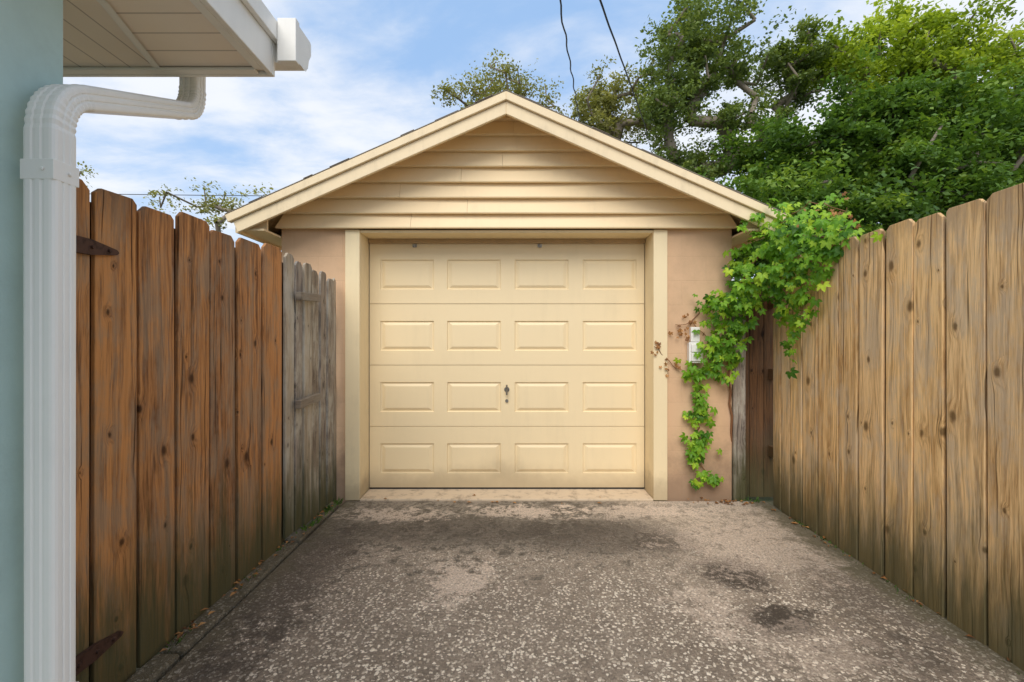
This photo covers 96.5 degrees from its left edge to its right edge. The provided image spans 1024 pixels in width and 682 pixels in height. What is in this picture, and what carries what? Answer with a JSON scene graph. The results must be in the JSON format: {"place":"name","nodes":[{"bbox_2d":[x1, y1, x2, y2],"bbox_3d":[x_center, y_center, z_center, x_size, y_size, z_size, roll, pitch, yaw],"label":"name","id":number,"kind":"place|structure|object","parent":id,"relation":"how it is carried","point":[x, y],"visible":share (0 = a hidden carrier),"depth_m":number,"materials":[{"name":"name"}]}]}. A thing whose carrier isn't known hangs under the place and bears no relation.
{"place":"outdoors","nodes":[
{"label":"outdoors","id":0,"kind":"place"},
{"bbox_2d":[136,497,946,671],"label":"ground","id":1,"kind":"structure","parent":0,"point":[768,500],"depth_m":3.94,"materials":[{"name":"brown soil"}]},
{"bbox_2d":[0,0,62,681],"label":"stucco walls","id":2,"kind":"structure","parent":1,"relation":"on","point":[31,47],"depth_m":1.01,"materials":[{"name":"teal paint"}]},
{"bbox_2d":[23,77,205,681],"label":"downspout","id":3,"kind":"object","parent":2,"relation":"attached to","point":[54,112],"visible":0.94,"depth_m":1.00,"materials":[{"name":"white metal"}]},
{"bbox_2d":[20,159,78,187],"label":"downspout straps","id":4,"kind":"object","parent":3,"relation":"attached to","point":[54,169],"visible":0.91,"depth_m":0.99,"materials":[{"name":"white metal"}]},
{"bbox_2d":[63,0,276,76],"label":"fascia","id":5,"kind":"structure","parent":2,"relation":"attached to","point":[247,29],"depth_m":1.52,"materials":[{"name":"white metal"}]},
{"bbox_2d":[63,0,159,66],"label":"soffit end","id":6,"kind":"structure","parent":5,"relation":"attached to","point":[94,34],"depth_m":1.44,"materials":[{"name":"beige wood"}]},
{"bbox_2d":[105,0,263,70],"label":"soffit side","id":7,"kind":"structure","parent":5,"relation":"attached to","point":[176,33],"depth_m":1.41,"materials":[{"name":"beige wood"}]},
{"bbox_2d":[275,18,310,71],"bbox_3d":[-3.476,-1.050,1.654,5.448,0.150,0.128,0,0,0],"label":"gutter","id":8,"kind":"object","parent":5,"relation":"attached to","point":[293,49],"visible":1,"depth_m":1.59,"materials":[{"name":"white metal"}]},
{"bbox_2d":[77,161,98,186],"bbox_3d":[-12.212,-1.838,12.495,1.619,6.382,1.341,0,0,0],"label":"sapling tree","id":9,"kind":"object","parent":1,"relation":"on","point":[80,172],"visible":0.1,"depth_m":12.69,"materials":[{"name":"green plant"}]},
{"bbox_2d":[76,179,284,681],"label":"wooden fence","id":10,"kind":"object","parent":1,"relation":"on","point":[179,425],"visible":0.69,"depth_m":2.01,"materials":[{"name":"brown wood"}]},
{"bbox_2d":[141,177,275,231],"bbox_3d":[-7.611,-1.500,12.044,4.015,5.680,1.632,0,0,0],"label":"sapling tree","id":11,"kind":"object","parent":1,"relation":"on","point":[222,208],"visible":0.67,"depth_m":11.80,"materials":[{"name":"green plant"}]},
{"bbox_2d":[125,504,337,681],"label":"concrete edging","id":12,"kind":"object","parent":1,"relation":"on","point":[158,667],"visible":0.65,"depth_m":2.23,"materials":[{"name":"grey concrete"}]},
{"bbox_2d":[283,253,336,538],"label":"wooden gate","id":13,"kind":"structure","parent":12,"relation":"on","point":[309,420],"depth_m":3.27,"materials":[{"name":"grey wood"}]},
{"bbox_2d":[430,49,565,114],"bbox_3d":[-0.529,-4.279,16.202,4.373,11.227,3.148,0,0,-34],"label":"sparse tree","id":14,"kind":"object","parent":1,"relation":"on","point":[497,86],"visible":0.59,"depth_m":15.73,"materials":[{"name":"green plant"}]},
{"bbox_2d":[225,90,786,505],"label":"garage","id":15,"kind":"structure","parent":1,"relation":"on","point":[520,280],"depth_m":3.93,"materials":[{"name":"paint"}]},
{"bbox_2d":[370,244,643,488],"bbox_3d":[-0.045,0.220,4.053,2.434,2.184,0.089,0,0,0],"label":"garage door","id":16,"kind":"structure","parent":15,"relation":"in","point":[493,366],"depth_m":4.05,"materials":[{"name":"paint"}]},
{"bbox_2d":[559,0,579,120],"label":"power line","id":17,"kind":"object","parent":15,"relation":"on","point":[568,52],"visible":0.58,"depth_m":5.30,"materials":[{"name":"black rubber"}]},
{"bbox_2d":[687,327,702,362],"bbox_3d":[1.514,0.033,3.782,0.116,0.296,0.074,0,0,0],"label":"electrical box","id":18,"kind":"object","parent":15,"relation":"attached to","point":[692,345],"visible":0.77,"depth_m":3.76,"materials":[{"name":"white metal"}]},
{"bbox_2d":[565,55,686,152],"bbox_3d":[4.402,-4.755,18.134,4.723,12.166,3.713,0,0,0],"label":"oak tree","id":19,"kind":"object","parent":1,"relation":"on","point":[603,105],"visible":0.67,"depth_m":17.60,"materials":[{"name":"green plant"}]},
{"bbox_2d":[623,0,870,187],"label":"tall oak tree","id":20,"kind":"object","parent":1,"relation":"on","point":[679,92],"visible":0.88,"depth_m":15.56,"materials":[{"name":"green plant"}]},
{"bbox_2d":[599,0,651,152],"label":"power line","id":21,"kind":"object","parent":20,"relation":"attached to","point":[605,15],"visible":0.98,"depth_m":5.44,"materials":[{"name":"black rubber"}]},
{"bbox_2d":[651,191,882,489],"bbox_3d":[1.993,0.098,3.442,0.994,2.417,1.540,0,0,-35],"label":"climbing vine","id":22,"kind":"object","parent":1,"relation":"on","point":[780,247],"visible":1,"depth_m":3.49,"materials":[{"name":"green plant"}]},
{"bbox_2d":[697,154,1023,283],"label":"understory shrubs","id":23,"kind":"object","parent":1,"relation":"on","point":[865,205],"visible":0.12,"depth_m":10.67,"materials":[{"name":"green plant"}]},
{"bbox_2d":[706,40,1023,230],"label":"oak tree","id":24,"kind":"object","parent":1,"relation":"on","point":[871,139],"visible":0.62,"depth_m":12.69,"materials":[{"name":"green plant"}]},
{"bbox_2d":[783,0,1023,196],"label":"maple tree","id":25,"kind":"object","parent":1,"relation":"on","point":[914,47],"visible":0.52,"depth_m":15.89,"materials":[{"name":"green plant"}]},
{"bbox_2d":[63,0,1023,280],"label":"sky","id":26,"kind":"structure","parent":0,"point":[374,66],"materials":[{"name":"blue"}]},
{"bbox_2d":[120,191,969,195],"bbox_3d":[-5.000,-4.036,12.000,70.000,0.495,0.017,0,0,0],"label":"power line","id":27,"kind":"object","parent":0,"point":[262,195],"visible":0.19,"depth_m":11.99,"materials":[{"name":"black rubber"}]},
{"bbox_2d":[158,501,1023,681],"bbox_3d":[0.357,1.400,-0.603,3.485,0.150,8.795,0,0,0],"label":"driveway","id":28,"kind":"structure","parent":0,"point":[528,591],"depth_m":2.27,"materials":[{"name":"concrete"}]},
{"bbox_2d":[160,494,1008,660],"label":"leaf litter","id":29,"kind":"object","parent":28,"relation":"on","point":[179,635],"visible":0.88,"depth_m":2.53,"materials":[{"name":"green plant"}]},
{"bbox_2d":[165,497,1019,674],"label":"weeds","id":30,"kind":"object","parent":28,"relation":"on","point":[328,508],"visible":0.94,"depth_m":3.23,"materials":[{"name":"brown plant"}]},
{"bbox_2d":[732,183,1023,670],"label":"wooden fence","id":31,"kind":"object","parent":28,"relation":"on","point":[882,434],"visible":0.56,"depth_m":2.35,"materials":[{"name":"brown wood"}]}
]}

